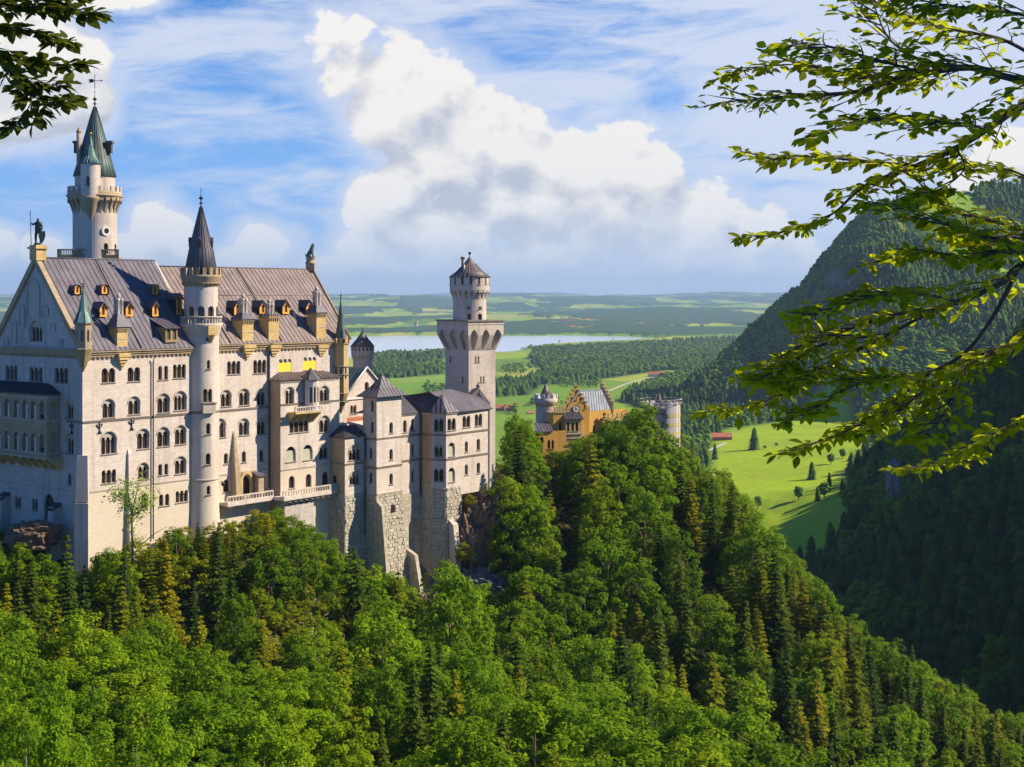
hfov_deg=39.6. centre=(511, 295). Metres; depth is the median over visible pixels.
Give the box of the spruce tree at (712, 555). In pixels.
[702,518,722,581]
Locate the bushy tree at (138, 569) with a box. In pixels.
[132,565,147,593]
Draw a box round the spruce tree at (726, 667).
[723,665,728,693]
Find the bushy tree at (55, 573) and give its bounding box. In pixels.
[48,563,63,589]
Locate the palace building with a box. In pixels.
[0,245,351,584]
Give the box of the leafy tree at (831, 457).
[827,453,835,463]
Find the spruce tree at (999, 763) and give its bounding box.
[995,750,1005,766]
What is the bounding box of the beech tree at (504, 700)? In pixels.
[458,677,580,766]
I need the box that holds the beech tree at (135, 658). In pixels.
[60,634,178,735]
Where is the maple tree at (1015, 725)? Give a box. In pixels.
[998,711,1023,743]
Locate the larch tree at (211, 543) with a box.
[205,521,215,557]
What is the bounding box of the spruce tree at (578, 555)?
[569,524,589,596]
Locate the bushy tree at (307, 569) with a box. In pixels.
[298,550,324,587]
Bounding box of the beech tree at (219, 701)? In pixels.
[184,683,277,766]
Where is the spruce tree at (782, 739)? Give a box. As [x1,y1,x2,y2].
[779,731,785,746]
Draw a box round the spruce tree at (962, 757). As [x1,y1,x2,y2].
[953,729,969,766]
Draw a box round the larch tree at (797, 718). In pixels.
[786,700,815,760]
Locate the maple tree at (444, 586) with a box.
[427,570,467,607]
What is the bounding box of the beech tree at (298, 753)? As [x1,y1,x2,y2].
[220,706,313,766]
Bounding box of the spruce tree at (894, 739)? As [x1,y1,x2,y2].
[884,715,904,766]
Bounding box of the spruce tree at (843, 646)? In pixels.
[836,614,845,650]
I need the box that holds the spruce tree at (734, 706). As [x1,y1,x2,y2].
[727,680,752,746]
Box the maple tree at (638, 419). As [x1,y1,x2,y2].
[612,400,680,496]
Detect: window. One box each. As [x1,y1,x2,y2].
[4,366,17,380]
[14,498,20,508]
[28,368,42,382]
[29,319,42,341]
[31,500,37,511]
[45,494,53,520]
[53,368,67,383]
[64,400,73,418]
[65,433,73,454]
[85,176,89,185]
[100,430,117,455]
[101,226,110,235]
[101,368,115,383]
[101,469,116,484]
[102,398,115,418]
[127,367,140,382]
[127,395,140,415]
[136,428,150,449]
[137,462,149,480]
[156,426,170,447]
[157,392,170,413]
[158,366,162,380]
[158,464,162,476]
[159,495,163,506]
[164,366,168,380]
[164,464,167,475]
[165,494,169,506]
[173,364,186,378]
[173,390,187,411]
[174,424,186,445]
[174,455,186,474]
[175,490,188,503]
[189,306,194,322]
[198,306,204,322]
[203,389,211,402]
[205,454,211,465]
[206,423,211,434]
[207,306,213,322]
[219,418,226,438]
[220,389,232,407]
[223,453,228,464]
[223,479,229,492]
[227,361,240,375]
[238,388,250,406]
[238,417,249,436]
[242,451,246,462]
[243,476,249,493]
[253,360,266,374]
[256,387,266,405]
[256,417,267,435]
[278,361,291,372]
[285,386,294,405]
[286,447,296,462]
[288,476,295,489]
[289,420,308,433]
[303,359,316,370]
[303,445,313,460]
[306,474,309,487]
[319,385,329,403]
[319,415,330,432]
[319,442,329,459]
[322,472,326,484]
[348,443,362,461]
[349,470,361,485]
[350,405,354,414]
[433,444,443,455]
[434,419,443,431]
[434,469,443,481]
[447,419,456,431]
[448,443,455,457]
[448,468,455,482]
[462,416,470,428]
[475,414,481,426]
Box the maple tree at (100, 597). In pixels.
[88,546,143,631]
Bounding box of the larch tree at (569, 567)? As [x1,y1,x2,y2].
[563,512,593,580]
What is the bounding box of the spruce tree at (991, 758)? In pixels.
[989,756,994,766]
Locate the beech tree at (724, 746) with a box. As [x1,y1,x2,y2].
[713,740,743,761]
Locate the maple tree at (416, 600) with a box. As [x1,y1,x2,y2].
[381,589,435,647]
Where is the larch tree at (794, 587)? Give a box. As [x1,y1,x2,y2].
[787,568,800,617]
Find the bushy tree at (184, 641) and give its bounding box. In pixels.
[153,617,191,669]
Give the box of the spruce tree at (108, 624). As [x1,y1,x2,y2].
[103,609,114,690]
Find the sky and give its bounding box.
[0,0,1023,294]
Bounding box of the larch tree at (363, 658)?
[353,641,380,727]
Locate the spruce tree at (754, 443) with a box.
[747,427,760,449]
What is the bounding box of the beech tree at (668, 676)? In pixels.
[643,669,682,705]
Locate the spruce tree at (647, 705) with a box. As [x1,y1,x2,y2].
[639,693,656,759]
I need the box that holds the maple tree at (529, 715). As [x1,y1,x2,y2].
[486,683,594,766]
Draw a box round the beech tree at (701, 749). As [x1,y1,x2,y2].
[661,735,729,766]
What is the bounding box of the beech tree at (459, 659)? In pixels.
[420,640,508,718]
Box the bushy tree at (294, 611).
[281,604,306,626]
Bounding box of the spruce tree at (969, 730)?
[962,704,975,760]
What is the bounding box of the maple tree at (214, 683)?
[173,651,244,750]
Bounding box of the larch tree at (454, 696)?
[441,671,464,765]
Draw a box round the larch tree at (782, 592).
[768,577,796,662]
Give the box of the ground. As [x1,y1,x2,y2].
[0,190,1023,760]
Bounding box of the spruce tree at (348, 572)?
[339,547,356,632]
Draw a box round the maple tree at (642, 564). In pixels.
[607,550,666,642]
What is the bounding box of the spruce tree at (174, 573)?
[160,533,186,610]
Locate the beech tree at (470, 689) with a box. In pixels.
[437,658,506,750]
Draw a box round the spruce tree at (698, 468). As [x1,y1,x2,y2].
[692,466,708,535]
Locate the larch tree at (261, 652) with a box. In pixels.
[243,625,276,685]
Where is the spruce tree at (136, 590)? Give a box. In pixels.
[129,575,141,626]
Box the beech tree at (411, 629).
[341,599,431,668]
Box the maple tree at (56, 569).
[28,553,63,604]
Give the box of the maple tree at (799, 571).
[768,547,805,594]
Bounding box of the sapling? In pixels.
[101,470,165,563]
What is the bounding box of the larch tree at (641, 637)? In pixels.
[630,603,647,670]
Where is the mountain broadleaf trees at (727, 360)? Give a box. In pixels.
[678,186,1023,436]
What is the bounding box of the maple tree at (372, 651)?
[359,610,407,667]
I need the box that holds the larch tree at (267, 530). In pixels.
[253,515,279,577]
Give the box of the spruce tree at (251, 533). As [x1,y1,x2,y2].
[245,513,257,555]
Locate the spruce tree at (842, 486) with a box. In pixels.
[838,477,845,494]
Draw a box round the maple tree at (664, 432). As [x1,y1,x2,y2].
[647,428,685,489]
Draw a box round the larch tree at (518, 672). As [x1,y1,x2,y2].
[512,665,526,699]
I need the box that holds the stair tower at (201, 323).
[179,196,222,539]
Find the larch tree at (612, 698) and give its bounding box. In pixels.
[598,685,615,713]
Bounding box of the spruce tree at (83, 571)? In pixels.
[78,565,95,620]
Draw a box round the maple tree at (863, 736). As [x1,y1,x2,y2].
[823,721,894,766]
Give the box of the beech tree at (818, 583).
[805,576,836,613]
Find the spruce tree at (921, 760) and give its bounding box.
[914,732,929,766]
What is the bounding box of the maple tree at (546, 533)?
[503,498,565,600]
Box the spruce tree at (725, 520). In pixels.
[719,499,733,546]
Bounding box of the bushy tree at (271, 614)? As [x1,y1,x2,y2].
[238,587,280,627]
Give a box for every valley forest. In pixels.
[372,335,739,398]
[619,387,911,475]
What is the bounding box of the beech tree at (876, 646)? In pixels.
[841,635,896,677]
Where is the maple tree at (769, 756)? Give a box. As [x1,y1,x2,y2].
[718,741,784,766]
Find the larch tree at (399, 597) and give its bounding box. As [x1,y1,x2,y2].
[387,572,407,648]
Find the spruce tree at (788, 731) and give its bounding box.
[776,699,800,748]
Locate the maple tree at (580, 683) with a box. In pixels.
[566,675,596,704]
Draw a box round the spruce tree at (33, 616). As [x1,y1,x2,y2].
[19,557,46,656]
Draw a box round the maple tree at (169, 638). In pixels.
[125,612,178,695]
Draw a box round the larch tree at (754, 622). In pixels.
[747,604,764,656]
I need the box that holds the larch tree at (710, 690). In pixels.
[694,654,733,741]
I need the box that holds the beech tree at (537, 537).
[505,498,550,564]
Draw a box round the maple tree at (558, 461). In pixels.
[554,440,589,485]
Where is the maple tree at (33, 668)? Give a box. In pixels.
[0,636,47,731]
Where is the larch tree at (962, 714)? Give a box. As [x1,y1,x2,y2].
[955,697,976,761]
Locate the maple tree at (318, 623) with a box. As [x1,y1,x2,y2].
[305,618,342,665]
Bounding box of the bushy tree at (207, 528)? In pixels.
[201,525,218,546]
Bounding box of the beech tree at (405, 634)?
[365,632,426,705]
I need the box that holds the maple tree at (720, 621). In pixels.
[678,594,742,682]
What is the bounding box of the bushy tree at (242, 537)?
[220,531,276,586]
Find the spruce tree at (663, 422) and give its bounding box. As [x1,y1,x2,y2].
[659,421,666,439]
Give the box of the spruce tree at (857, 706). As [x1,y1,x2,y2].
[845,705,871,766]
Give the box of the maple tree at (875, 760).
[853,748,910,766]
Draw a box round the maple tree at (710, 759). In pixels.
[655,727,731,766]
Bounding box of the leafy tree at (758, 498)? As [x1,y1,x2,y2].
[754,495,762,507]
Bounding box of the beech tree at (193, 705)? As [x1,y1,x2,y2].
[130,685,288,766]
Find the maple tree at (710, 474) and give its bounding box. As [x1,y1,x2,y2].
[693,467,712,482]
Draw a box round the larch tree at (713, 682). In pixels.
[698,652,722,708]
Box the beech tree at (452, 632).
[433,615,472,649]
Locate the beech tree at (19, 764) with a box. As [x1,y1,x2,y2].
[0,748,66,766]
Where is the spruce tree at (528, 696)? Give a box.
[524,674,534,701]
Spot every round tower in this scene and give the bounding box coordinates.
[57,74,123,258]
[350,327,374,370]
[534,381,557,422]
[642,391,677,438]
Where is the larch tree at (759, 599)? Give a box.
[746,552,771,647]
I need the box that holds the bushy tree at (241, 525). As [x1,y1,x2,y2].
[235,520,249,544]
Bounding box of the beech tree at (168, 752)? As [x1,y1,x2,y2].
[69,691,207,766]
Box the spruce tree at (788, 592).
[782,562,795,632]
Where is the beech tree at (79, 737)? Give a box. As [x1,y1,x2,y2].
[7,710,85,762]
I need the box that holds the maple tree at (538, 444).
[503,419,543,456]
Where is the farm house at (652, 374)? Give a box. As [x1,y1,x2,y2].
[648,371,664,376]
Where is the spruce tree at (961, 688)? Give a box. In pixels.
[959,678,964,711]
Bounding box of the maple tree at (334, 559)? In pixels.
[301,532,343,591]
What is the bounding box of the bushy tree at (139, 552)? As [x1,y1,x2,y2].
[121,538,160,586]
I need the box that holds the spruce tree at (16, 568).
[5,549,24,616]
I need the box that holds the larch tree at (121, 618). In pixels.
[111,581,132,639]
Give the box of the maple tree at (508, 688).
[469,677,526,717]
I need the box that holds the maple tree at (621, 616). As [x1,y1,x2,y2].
[577,581,628,642]
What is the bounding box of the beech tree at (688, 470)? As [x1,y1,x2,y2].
[659,441,690,497]
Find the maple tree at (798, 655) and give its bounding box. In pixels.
[790,632,844,713]
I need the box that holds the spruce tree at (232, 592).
[211,569,254,677]
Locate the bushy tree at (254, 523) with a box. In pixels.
[253,513,277,540]
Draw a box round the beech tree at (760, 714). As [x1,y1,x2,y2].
[734,687,768,744]
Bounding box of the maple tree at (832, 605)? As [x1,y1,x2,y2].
[791,585,844,646]
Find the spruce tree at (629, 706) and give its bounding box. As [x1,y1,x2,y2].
[624,701,636,734]
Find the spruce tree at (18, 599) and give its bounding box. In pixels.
[1,582,37,685]
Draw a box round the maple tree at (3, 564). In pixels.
[0,550,9,600]
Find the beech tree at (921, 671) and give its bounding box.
[889,659,939,721]
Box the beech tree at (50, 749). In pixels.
[0,644,97,766]
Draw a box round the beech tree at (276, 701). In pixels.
[239,682,349,766]
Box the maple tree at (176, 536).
[157,526,196,586]
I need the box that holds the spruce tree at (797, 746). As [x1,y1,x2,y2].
[792,722,806,762]
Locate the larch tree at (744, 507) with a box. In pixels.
[741,504,751,521]
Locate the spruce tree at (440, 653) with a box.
[434,644,452,720]
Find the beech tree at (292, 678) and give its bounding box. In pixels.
[252,666,328,757]
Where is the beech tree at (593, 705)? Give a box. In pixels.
[563,691,612,759]
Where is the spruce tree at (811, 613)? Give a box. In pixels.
[806,586,816,652]
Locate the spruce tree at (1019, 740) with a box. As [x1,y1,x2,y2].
[1014,727,1023,761]
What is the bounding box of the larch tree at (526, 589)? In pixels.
[509,574,543,662]
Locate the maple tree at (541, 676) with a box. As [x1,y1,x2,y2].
[520,647,577,695]
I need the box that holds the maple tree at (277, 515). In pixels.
[259,507,292,541]
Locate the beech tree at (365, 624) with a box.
[329,607,428,731]
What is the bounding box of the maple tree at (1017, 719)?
[998,712,1023,739]
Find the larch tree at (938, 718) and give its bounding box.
[930,689,955,759]
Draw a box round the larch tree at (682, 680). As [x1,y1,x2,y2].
[675,664,694,705]
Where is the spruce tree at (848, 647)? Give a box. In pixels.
[842,624,855,686]
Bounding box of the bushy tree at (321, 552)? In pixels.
[293,536,327,573]
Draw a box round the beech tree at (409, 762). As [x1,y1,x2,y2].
[390,741,472,766]
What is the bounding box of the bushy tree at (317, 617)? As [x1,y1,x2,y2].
[297,600,325,623]
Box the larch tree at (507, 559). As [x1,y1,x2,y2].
[496,484,528,574]
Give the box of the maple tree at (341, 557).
[320,538,344,589]
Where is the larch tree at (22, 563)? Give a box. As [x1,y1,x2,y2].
[12,547,24,590]
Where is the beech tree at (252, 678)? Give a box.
[202,659,275,744]
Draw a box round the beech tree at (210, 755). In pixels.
[179,733,254,766]
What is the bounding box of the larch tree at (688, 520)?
[676,473,705,554]
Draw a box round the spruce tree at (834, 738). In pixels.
[821,712,848,766]
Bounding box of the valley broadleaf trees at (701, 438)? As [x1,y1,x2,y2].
[680,397,911,475]
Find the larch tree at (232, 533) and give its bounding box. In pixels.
[227,522,243,559]
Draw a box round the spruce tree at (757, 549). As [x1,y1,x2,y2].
[741,514,767,590]
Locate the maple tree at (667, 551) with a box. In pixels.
[657,528,702,612]
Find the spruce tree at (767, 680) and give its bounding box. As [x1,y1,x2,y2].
[755,665,772,741]
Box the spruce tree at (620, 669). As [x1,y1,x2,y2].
[600,634,635,713]
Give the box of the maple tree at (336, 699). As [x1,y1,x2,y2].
[296,668,378,766]
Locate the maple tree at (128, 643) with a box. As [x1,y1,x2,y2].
[101,630,172,725]
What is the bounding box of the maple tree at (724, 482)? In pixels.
[708,468,741,535]
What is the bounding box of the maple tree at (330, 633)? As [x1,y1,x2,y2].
[302,625,352,664]
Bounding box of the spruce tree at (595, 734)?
[581,709,602,766]
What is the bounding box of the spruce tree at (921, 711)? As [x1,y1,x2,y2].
[912,677,933,766]
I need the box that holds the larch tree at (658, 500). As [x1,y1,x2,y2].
[651,490,677,567]
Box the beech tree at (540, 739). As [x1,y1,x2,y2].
[507,698,586,765]
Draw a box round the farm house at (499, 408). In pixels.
[495,404,515,410]
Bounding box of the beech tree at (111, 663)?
[36,643,140,755]
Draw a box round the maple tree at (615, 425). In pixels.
[590,417,630,459]
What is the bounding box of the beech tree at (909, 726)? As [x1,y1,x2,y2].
[872,713,929,766]
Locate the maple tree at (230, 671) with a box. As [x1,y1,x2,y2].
[179,643,238,702]
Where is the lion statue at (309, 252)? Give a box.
[305,243,315,257]
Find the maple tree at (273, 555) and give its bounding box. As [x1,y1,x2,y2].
[246,534,297,618]
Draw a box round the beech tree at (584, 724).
[486,689,665,766]
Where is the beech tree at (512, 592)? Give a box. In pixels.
[492,565,568,651]
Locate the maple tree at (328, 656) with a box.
[316,648,369,677]
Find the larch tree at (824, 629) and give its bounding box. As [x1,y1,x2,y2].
[805,596,847,683]
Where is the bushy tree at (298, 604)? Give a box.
[287,597,312,617]
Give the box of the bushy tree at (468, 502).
[463,494,476,507]
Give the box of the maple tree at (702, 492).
[677,473,725,547]
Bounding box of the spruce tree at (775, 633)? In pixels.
[752,552,795,672]
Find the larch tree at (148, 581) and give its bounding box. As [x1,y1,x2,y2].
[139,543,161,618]
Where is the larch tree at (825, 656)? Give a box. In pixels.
[817,641,840,695]
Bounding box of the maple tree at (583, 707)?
[574,704,614,765]
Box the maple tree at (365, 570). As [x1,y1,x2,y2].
[338,553,375,596]
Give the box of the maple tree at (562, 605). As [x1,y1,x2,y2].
[542,593,594,669]
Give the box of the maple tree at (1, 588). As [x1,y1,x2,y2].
[0,574,8,616]
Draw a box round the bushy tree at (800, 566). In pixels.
[784,554,811,589]
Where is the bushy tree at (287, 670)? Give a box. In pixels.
[267,666,289,684]
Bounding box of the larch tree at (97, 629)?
[93,623,101,669]
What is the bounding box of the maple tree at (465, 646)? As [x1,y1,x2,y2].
[445,640,496,685]
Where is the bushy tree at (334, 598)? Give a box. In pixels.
[308,572,347,609]
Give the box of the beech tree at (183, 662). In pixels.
[154,644,230,731]
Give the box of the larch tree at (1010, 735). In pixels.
[1005,733,1018,766]
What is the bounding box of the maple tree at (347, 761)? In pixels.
[334,752,376,766]
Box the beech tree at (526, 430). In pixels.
[499,413,539,473]
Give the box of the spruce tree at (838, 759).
[835,757,842,766]
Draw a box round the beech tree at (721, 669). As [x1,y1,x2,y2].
[688,652,739,704]
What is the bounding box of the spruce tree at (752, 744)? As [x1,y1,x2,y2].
[743,741,757,766]
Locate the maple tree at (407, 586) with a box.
[378,577,413,615]
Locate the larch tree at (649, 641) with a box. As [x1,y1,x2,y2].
[641,630,654,670]
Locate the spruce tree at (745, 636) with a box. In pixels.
[729,600,760,712]
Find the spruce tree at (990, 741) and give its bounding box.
[983,723,998,762]
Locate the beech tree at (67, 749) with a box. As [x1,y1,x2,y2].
[4,725,74,766]
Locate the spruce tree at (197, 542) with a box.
[188,528,210,574]
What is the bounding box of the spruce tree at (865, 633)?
[861,621,868,661]
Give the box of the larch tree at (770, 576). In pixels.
[767,544,786,606]
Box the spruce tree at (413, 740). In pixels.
[395,661,429,765]
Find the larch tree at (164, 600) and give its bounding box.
[146,541,185,631]
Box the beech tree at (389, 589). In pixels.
[370,570,405,604]
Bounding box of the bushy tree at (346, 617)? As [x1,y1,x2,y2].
[332,601,365,632]
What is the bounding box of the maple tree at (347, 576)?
[316,551,360,602]
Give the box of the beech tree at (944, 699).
[910,680,976,758]
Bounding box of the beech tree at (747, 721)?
[657,703,782,766]
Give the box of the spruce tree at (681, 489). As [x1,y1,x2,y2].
[668,451,691,539]
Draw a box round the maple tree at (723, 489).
[695,466,730,535]
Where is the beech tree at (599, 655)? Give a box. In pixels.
[560,635,632,710]
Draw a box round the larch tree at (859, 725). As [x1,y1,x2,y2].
[846,695,873,766]
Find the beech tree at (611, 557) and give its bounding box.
[573,527,639,607]
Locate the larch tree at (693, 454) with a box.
[690,446,698,501]
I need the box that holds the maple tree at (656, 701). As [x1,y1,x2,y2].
[621,687,687,752]
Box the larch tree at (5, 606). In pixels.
[0,583,14,636]
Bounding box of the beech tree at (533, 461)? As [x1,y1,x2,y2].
[497,447,551,496]
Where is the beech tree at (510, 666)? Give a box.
[461,658,531,706]
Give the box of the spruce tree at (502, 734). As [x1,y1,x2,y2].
[490,717,512,766]
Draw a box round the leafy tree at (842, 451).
[839,448,845,457]
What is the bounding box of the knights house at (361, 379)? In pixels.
[347,366,377,430]
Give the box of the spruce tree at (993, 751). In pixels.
[983,718,998,766]
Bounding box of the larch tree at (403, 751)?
[394,716,410,763]
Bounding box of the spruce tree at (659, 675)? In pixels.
[651,656,666,721]
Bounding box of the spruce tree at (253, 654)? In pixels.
[246,651,258,684]
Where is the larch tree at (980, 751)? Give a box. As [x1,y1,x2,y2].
[969,737,986,766]
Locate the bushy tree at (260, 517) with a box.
[244,509,275,549]
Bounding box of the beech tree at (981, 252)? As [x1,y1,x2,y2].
[682,0,1023,482]
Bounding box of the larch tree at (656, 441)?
[645,430,674,526]
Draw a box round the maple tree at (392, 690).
[340,664,408,766]
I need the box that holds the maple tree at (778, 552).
[762,534,790,572]
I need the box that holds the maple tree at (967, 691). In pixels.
[955,684,981,725]
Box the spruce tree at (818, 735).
[809,716,827,766]
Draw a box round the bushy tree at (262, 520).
[254,515,274,549]
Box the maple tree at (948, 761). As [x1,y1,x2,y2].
[936,749,962,766]
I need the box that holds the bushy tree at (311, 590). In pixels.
[290,579,315,600]
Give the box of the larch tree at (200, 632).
[180,615,211,691]
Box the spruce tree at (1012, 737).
[1008,726,1016,754]
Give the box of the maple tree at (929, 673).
[917,661,939,679]
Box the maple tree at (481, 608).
[443,603,508,659]
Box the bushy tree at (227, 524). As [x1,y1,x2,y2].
[209,519,245,545]
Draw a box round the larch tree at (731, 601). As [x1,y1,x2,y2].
[712,565,748,640]
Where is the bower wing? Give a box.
[328,375,493,592]
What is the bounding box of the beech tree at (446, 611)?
[415,558,494,665]
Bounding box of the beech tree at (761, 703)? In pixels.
[715,671,782,744]
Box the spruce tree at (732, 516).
[718,483,742,567]
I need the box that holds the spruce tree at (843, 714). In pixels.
[838,689,850,761]
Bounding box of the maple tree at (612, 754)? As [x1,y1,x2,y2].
[602,731,654,766]
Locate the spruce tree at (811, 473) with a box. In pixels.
[806,462,816,479]
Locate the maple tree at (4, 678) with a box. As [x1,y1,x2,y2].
[0,671,34,723]
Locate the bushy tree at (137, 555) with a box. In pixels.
[128,549,146,563]
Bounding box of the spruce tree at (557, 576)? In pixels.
[544,548,572,638]
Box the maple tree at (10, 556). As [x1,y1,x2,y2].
[6,542,33,572]
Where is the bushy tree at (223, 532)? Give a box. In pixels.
[221,526,236,541]
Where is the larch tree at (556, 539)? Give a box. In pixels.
[544,490,569,562]
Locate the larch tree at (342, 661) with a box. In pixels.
[312,641,363,766]
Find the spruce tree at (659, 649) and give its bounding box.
[644,600,676,686]
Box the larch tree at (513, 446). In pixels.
[500,424,518,481]
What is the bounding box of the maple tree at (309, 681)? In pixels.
[287,672,323,734]
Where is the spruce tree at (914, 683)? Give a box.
[912,678,918,700]
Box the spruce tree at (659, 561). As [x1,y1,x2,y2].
[648,521,676,614]
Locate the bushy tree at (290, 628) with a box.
[284,623,307,640]
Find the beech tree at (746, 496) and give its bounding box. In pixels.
[740,493,761,524]
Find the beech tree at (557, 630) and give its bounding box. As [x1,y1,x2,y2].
[513,608,588,671]
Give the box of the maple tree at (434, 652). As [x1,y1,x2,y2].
[388,640,462,732]
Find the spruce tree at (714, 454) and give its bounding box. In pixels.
[712,444,717,459]
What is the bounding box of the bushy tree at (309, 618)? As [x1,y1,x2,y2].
[295,613,315,630]
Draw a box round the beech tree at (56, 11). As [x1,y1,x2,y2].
[0,0,114,139]
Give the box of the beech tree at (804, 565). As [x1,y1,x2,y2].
[790,553,813,598]
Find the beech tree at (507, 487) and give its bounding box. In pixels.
[484,476,530,538]
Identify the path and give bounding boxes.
[608,377,652,390]
[709,443,726,449]
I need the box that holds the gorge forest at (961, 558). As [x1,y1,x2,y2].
[796,325,1023,724]
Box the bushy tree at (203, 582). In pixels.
[175,556,214,590]
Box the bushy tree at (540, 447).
[509,436,543,453]
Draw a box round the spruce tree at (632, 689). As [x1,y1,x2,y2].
[623,663,640,709]
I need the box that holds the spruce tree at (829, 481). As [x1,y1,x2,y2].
[827,472,831,485]
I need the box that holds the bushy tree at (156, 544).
[153,537,170,557]
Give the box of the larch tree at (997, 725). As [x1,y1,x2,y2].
[983,713,1003,761]
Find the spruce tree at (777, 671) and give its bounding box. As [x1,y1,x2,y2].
[762,652,785,742]
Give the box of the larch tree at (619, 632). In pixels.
[614,622,628,676]
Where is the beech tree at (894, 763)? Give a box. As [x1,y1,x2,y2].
[859,761,908,766]
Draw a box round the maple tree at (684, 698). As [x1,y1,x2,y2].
[625,684,696,763]
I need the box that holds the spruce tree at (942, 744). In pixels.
[932,707,955,765]
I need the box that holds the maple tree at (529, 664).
[505,656,547,685]
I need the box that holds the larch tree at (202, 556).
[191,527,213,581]
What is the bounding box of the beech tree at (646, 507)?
[609,486,679,575]
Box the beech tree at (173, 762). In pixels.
[140,756,190,766]
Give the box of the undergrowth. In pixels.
[0,457,983,766]
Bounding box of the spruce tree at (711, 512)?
[700,479,726,566]
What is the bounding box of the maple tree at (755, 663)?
[727,648,778,718]
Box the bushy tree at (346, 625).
[328,618,355,643]
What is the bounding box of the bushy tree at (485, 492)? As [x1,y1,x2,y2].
[480,484,490,496]
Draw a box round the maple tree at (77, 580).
[51,569,92,606]
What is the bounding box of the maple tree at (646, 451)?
[627,436,660,481]
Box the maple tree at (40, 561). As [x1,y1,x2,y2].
[0,548,59,636]
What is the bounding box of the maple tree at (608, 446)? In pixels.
[594,423,642,510]
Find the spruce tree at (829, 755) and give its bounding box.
[824,743,835,766]
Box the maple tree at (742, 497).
[718,479,744,517]
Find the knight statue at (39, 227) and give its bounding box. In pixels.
[30,211,44,244]
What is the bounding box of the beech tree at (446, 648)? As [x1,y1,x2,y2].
[422,646,450,675]
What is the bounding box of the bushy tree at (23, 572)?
[1,569,39,603]
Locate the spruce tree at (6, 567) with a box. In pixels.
[0,540,19,603]
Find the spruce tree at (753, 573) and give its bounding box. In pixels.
[746,549,766,624]
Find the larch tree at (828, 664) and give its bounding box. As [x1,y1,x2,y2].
[806,634,854,748]
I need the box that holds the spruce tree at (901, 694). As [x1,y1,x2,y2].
[895,687,911,763]
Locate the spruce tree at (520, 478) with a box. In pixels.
[503,426,535,514]
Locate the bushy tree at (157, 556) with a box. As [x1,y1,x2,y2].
[137,551,164,589]
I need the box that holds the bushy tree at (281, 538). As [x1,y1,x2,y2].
[263,527,290,551]
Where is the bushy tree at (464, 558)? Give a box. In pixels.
[454,542,476,566]
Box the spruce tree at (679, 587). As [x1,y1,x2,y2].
[666,567,698,676]
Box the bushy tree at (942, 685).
[929,679,955,701]
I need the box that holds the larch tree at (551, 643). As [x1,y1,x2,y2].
[542,633,557,668]
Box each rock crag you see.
[2,519,63,552]
[387,591,454,644]
[460,490,511,573]
[460,565,510,619]
[885,457,900,498]
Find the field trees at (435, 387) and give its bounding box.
[422,333,750,427]
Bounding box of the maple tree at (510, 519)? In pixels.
[487,498,534,584]
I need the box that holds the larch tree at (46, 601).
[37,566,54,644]
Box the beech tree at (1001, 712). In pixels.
[987,709,1018,735]
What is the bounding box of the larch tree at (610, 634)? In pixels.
[599,615,617,678]
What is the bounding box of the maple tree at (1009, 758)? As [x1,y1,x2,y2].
[985,738,1023,766]
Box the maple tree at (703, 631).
[693,594,734,653]
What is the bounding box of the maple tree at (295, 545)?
[268,524,322,611]
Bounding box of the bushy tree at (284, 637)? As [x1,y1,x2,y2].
[266,633,304,673]
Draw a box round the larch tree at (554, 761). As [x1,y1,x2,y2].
[547,753,558,766]
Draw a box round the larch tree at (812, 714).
[802,681,829,753]
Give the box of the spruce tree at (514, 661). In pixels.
[506,638,533,697]
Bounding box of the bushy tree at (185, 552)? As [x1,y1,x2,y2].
[162,537,188,556]
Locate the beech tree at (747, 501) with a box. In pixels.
[738,498,760,534]
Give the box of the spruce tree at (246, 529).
[238,516,249,551]
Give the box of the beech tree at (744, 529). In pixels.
[721,508,783,584]
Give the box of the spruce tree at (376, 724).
[366,708,387,766]
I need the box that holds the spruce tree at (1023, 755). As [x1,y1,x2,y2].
[1020,735,1023,766]
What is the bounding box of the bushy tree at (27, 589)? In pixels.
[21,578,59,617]
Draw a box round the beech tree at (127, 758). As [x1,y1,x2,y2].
[92,736,160,766]
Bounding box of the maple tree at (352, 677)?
[320,657,386,740]
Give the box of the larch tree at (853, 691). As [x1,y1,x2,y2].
[842,644,874,737]
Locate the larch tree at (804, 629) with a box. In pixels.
[788,579,816,665]
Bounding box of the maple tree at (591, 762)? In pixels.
[554,750,612,766]
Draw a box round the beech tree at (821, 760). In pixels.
[778,743,831,766]
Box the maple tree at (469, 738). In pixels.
[413,715,512,766]
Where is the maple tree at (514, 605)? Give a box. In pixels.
[492,596,544,664]
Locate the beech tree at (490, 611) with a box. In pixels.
[461,593,505,653]
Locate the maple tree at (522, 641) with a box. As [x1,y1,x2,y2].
[493,614,545,671]
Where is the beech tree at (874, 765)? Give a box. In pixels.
[851,763,881,766]
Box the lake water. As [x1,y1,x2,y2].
[349,335,647,356]
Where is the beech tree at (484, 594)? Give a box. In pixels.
[455,583,511,641]
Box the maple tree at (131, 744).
[116,727,156,766]
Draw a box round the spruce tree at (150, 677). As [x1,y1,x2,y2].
[139,638,155,726]
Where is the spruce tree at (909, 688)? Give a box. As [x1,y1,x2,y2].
[898,661,916,724]
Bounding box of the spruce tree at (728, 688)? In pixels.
[719,657,742,724]
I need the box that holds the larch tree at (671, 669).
[666,656,677,697]
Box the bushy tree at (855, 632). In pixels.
[832,615,860,645]
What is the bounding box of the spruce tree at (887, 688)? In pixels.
[876,645,891,712]
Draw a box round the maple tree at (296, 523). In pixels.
[269,513,313,567]
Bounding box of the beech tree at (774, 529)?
[759,525,785,555]
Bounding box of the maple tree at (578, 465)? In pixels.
[560,433,616,504]

